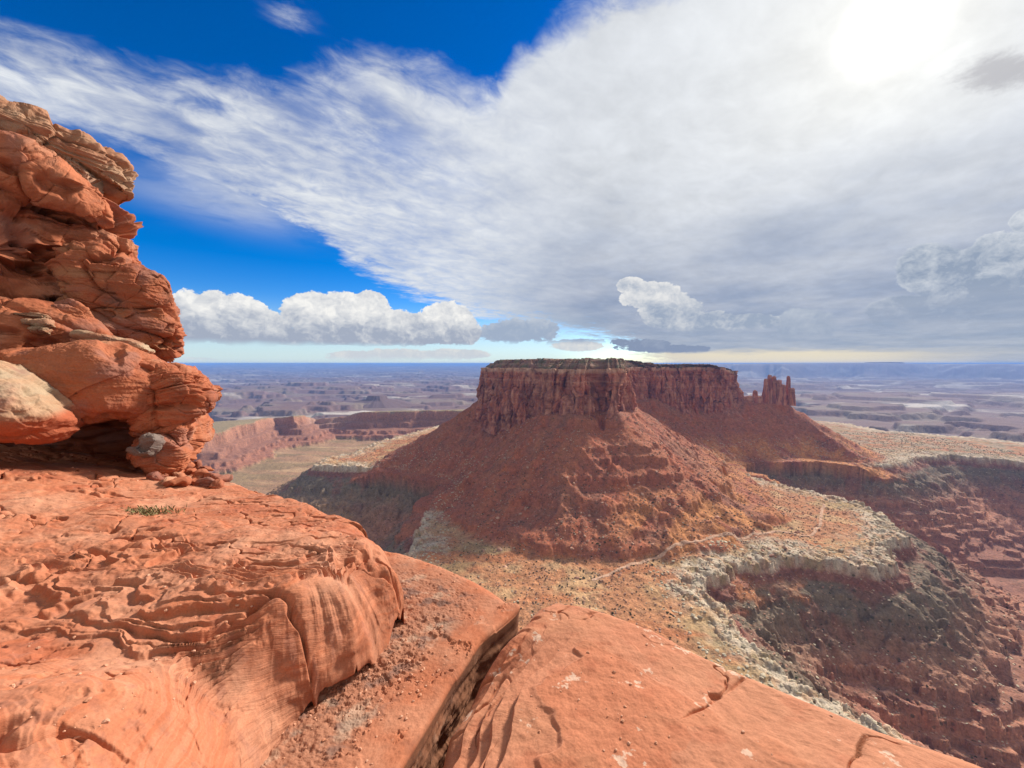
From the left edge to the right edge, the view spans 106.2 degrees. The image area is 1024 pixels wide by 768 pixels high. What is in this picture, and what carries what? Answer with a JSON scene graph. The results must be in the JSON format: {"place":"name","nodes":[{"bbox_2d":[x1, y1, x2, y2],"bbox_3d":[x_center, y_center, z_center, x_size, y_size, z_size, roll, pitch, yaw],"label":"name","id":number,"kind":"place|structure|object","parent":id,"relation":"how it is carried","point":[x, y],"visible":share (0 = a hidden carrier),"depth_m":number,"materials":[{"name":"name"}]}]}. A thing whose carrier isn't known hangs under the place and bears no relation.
{"place":"outdoors","nodes":[
{"label":"outdoors","id":0,"kind":"place"},
{"bbox_2d":[0,444,403,767],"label":"rock ledge","id":1,"kind":"object","parent":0,"point":[281,660],"visible":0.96,"depth_m":2.28,"materials":[{"name":"stone"}]},
{"bbox_2d":[0,360,85,444],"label":"boulder","id":2,"kind":"object","parent":1,"relation":"on","point":[35,409],"visible":0.87,"depth_m":4.40,"materials":[{"name":"stone"}]},
{"bbox_2d":[0,339,164,423],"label":"boulder","id":3,"kind":"object","parent":1,"relation":"on","point":[95,381],"visible":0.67,"depth_m":5.03,"materials":[{"name":"stone"}]},
{"bbox_2d":[69,330,154,353],"bbox_3d":[-6.248,-0.650,6.083,0.840,0.346,0.872,-1,3,-25],"label":"flat stone","id":4,"kind":"object","parent":3,"relation":"on","point":[84,335],"visible":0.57,"depth_m":5.73,"materials":[{"name":"stone"}]},
{"bbox_2d":[0,95,222,476],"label":"rock cliff","id":5,"kind":"structure","parent":1,"relation":"on","point":[69,260],"depth_m":6.23,"materials":[{"name":"stone"}]},
{"bbox_2d":[27,326,52,334],"bbox_3d":[-6.934,-0.740,5.710,0.230,0.206,0.511,-2,4,-33],"label":"flat stone","id":6,"kind":"object","parent":5,"relation":"on","point":[40,330],"visible":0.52,"depth_m":5.55,"materials":[{"name":"stone"}]},
{"bbox_2d":[20,318,55,327],"bbox_3d":[-6.946,-0.852,5.718,0.320,0.233,0.505,-2,3,-27],"label":"flat stone","id":7,"kind":"object","parent":6,"relation":"on","point":[47,322],"visible":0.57,"depth_m":5.54,"materials":[{"name":"stone"}]},
{"bbox_2d":[13,312,51,318],"bbox_3d":[-7.066,-0.963,5.706,0.361,0.176,0.449,-2,4,-32],"label":"flat stone","id":8,"kind":"object","parent":7,"relation":"on","point":[36,315],"visible":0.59,"depth_m":5.56,"materials":[{"name":"stone"}]},
{"bbox_2d":[125,433,165,457],"bbox_3d":[-5.109,0.861,5.387,0.338,0.392,0.516,-1,3,-20],"label":"gray stone","id":9,"kind":"object","parent":1,"relation":"on","point":[150,445],"visible":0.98,"depth_m":5.25,"materials":[{"name":"stone"}]},
{"bbox_2d":[119,504,194,515],"bbox_3d":[-3.646,1.250,3.808,0.940,0.070,0.416,0,3,0],"label":"grass tuft","id":10,"kind":"object","parent":1,"relation":"on","point":[142,510],"visible":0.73,"depth_m":3.79,"materials":[{"name":"plant"}]},
{"bbox_2d":[146,471,168,480],"bbox_3d":[-4.866,1.273,5.301,0.212,0.164,0.287,0,3,0],"label":"broken stone","id":11,"kind":"object","parent":1,"relation":"on","point":[155,476],"visible":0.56,"depth_m":5.21,"materials":[{"name":"stone"}]},
{"bbox_2d":[157,476,176,485],"bbox_3d":[-4.553,1.282,5.060,0.167,0.133,0.257,-1,3,-16],"label":"broken stone","id":12,"kind":"object","parent":1,"relation":"on","point":[161,482],"visible":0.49,"depth_m":5.00,"materials":[{"name":"stone"}]},
{"bbox_2d":[163,476,191,487],"bbox_3d":[-4.402,1.298,5.040,0.355,0.168,0.275,2,3,27],"label":"broken stone","id":13,"kind":"object","parent":1,"relation":"on","point":[182,481],"visible":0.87,"depth_m":4.97,"materials":[{"name":"stone"}]},
{"bbox_2d":[172,472,186,476],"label":"broken stone","id":14,"kind":"object","parent":1,"relation":"on","point":[178,474],"visible":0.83,"depth_m":5.61,"materials":[{"name":"stone"}]},
{"bbox_2d":[184,468,196,476],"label":"broken stone","id":15,"kind":"object","parent":1,"relation":"on","point":[189,471],"visible":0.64,"depth_m":5.93,"materials":[{"name":"stone"}]},
{"bbox_2d":[190,478,198,485],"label":"broken stone","id":16,"kind":"object","parent":1,"relation":"on","point":[193,481],"visible":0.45,"depth_m":5.17,"materials":[{"name":"stone"}]},
{"bbox_2d":[192,459,202,467],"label":"broken stone","id":17,"kind":"object","parent":1,"relation":"on","point":[197,463],"visible":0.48,"depth_m":6.54,"materials":[{"name":"stone"}]},
{"bbox_2d":[193,468,208,478],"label":"broken stone","id":18,"kind":"object","parent":1,"relation":"on","point":[199,473],"visible":0.77,"depth_m":5.85,"materials":[{"name":"stone"}]},
{"bbox_2d":[195,477,213,486],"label":"broken stone","id":19,"kind":"object","parent":1,"relation":"on","point":[205,482],"visible":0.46,"depth_m":5.18,"materials":[{"name":"stone"}]},
{"bbox_2d":[195,466,213,470],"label":"broken stone","id":20,"kind":"object","parent":1,"relation":"on","point":[208,468],"visible":0.67,"depth_m":6.42,"materials":[{"name":"stone"}]},
{"bbox_2d":[204,472,219,477],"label":"broken stone","id":21,"kind":"object","parent":1,"relation":"on","point":[212,475],"visible":0.51,"depth_m":5.84,"materials":[{"name":"stone"}]},
{"bbox_2d":[208,479,224,488],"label":"broken stone","id":22,"kind":"object","parent":1,"relation":"on","point":[217,484],"visible":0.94,"depth_m":5.13,"materials":[{"name":"stone"}]},
{"bbox_2d":[213,474,232,481],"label":"broken stone","id":23,"kind":"object","parent":1,"relation":"on","point":[227,478],"visible":0.59,"depth_m":5.76,"materials":[{"name":"stone"}]},
{"bbox_2d":[0,467,832,767],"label":"loose grit","id":24,"kind":"object","parent":1,"relation":"on","point":[104,721],"visible":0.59,"depth_m":2.31,"materials":[{"name":"orange gravel"}]},
{"bbox_2d":[0,0,1023,364],"label":"sky","id":25,"kind":"structure","parent":0,"point":[348,182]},
{"bbox_2d":[190,363,1023,767],"bbox_3d":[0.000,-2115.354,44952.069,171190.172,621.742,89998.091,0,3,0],"label":"terrain","id":26,"kind":"structure","parent":0,"point":[284,429],"depth_m":733.01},
{"bbox_2d":[353,395,412,408],"bbox_3d":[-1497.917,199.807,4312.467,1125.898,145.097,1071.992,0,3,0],"label":"distant butte","id":27,"kind":"object","parent":26,"relation":"on","point":[380,401],"visible":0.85,"depth_m":4175.64,"materials":[{"name":"purple stone"}]},
{"bbox_2d":[474,358,743,434],"bbox_3d":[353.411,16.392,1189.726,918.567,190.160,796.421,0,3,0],"label":"butte","id":28,"kind":"object","parent":26,"relation":"on","point":[510,393],"visible":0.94,"depth_m":948.78,"materials":[{"name":"red stone"}]},
{"bbox_2d":[498,358,675,367],"bbox_3d":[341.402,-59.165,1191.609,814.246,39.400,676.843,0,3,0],"label":"butte top scrub","id":29,"kind":"object","parent":28,"relation":"on","point":[583,359],"visible":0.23,"depth_m":982.75,"materials":[{"name":"green plant"}]},
{"bbox_2d":[356,403,900,583],"bbox_3d":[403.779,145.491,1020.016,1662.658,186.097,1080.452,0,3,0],"label":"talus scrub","id":30,"kind":"object","parent":26,"relation":"on","point":[629,496],"visible":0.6,"depth_m":691.21,"materials":[{"name":"green plant"}]},
{"bbox_2d":[322,400,946,647],"bbox_3d":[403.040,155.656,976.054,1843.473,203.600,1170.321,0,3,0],"label":"talus rubble","id":31,"kind":"object","parent":26,"relation":"on","point":[642,514],"visible":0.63,"depth_m":661.72,"materials":[{"name":"brown stone"}]},
{"bbox_2d":[363,401,927,635],"bbox_3d":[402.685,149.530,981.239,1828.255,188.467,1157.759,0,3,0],"label":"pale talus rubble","id":32,"kind":"object","parent":26,"relation":"on","point":[644,500],"visible":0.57,"depth_m":665.85,"materials":[{"name":"beige stone"}]},
{"bbox_2d":[282,458,1022,758],"bbox_3d":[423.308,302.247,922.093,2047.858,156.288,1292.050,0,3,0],"label":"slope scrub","id":33,"kind":"object","parent":26,"relation":"on","point":[810,585],"visible":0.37,"depth_m":556.62,"materials":[{"name":"green plant"}]},
{"bbox_2d":[314,432,1023,734],"bbox_3d":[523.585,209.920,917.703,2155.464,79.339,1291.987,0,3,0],"label":"rim rubble","id":34,"kind":"object","parent":26,"relation":"on","point":[781,684],"visible":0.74,"depth_m":571.46,"materials":[{"name":"beige stone"}]},
{"bbox_2d":[342,431,1022,658],"bbox_3d":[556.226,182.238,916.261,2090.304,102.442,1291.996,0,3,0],"label":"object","id":35,"kind":"object","parent":26,"relation":"on","point":[708,503],"visible":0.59,"depth_m":689.93,"materials":[{"name":"green plant"}]},
{"bbox_2d":[744,375,795,405],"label":"rock spires","id":36,"kind":"object","parent":26,"relation":"on","point":[777,392],"visible":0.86,"depth_m":1285.02,"materials":[{"name":"red stone"}]},
{"bbox_2d":[719,456,1023,765],"bbox_3d":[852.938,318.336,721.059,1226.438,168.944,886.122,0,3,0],"label":"slope rubble","id":37,"kind":"object","parent":26,"relation":"on","point":[935,702],"visible":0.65,"depth_m":484.52,"materials":[{"name":"brown stone"}]},
{"bbox_2d":[865,362,903,362],"bbox_3d":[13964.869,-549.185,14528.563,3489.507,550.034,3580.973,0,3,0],"label":"distant butte","id":38,"kind":"object","parent":26,"relation":"on","point":[884,362],"visible":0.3,"depth_m":14126.04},
{"bbox_2d":[592,503,825,580],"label":"dirt road","id":39,"kind":"structure","parent":0,"point":[684,542],"depth_m":580.16,"materials":[{"name":"beige soil"}]},
{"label":"rim rock","id":40,"kind":"structure","parent":0,"visible":0},
{"bbox_2d":[260,551,519,767],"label":"sandstone slab","id":41,"kind":"structure","parent":40,"relation":"on","point":[437,710],"depth_m":2.51,"materials":[{"name":"orange stone"}]},
{"bbox_2d":[443,603,981,767],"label":"sandstone slab","id":42,"kind":"structure","parent":40,"relation":"on","point":[786,730],"depth_m":2.13,"materials":[{"name":"orange stone"}]}
]}

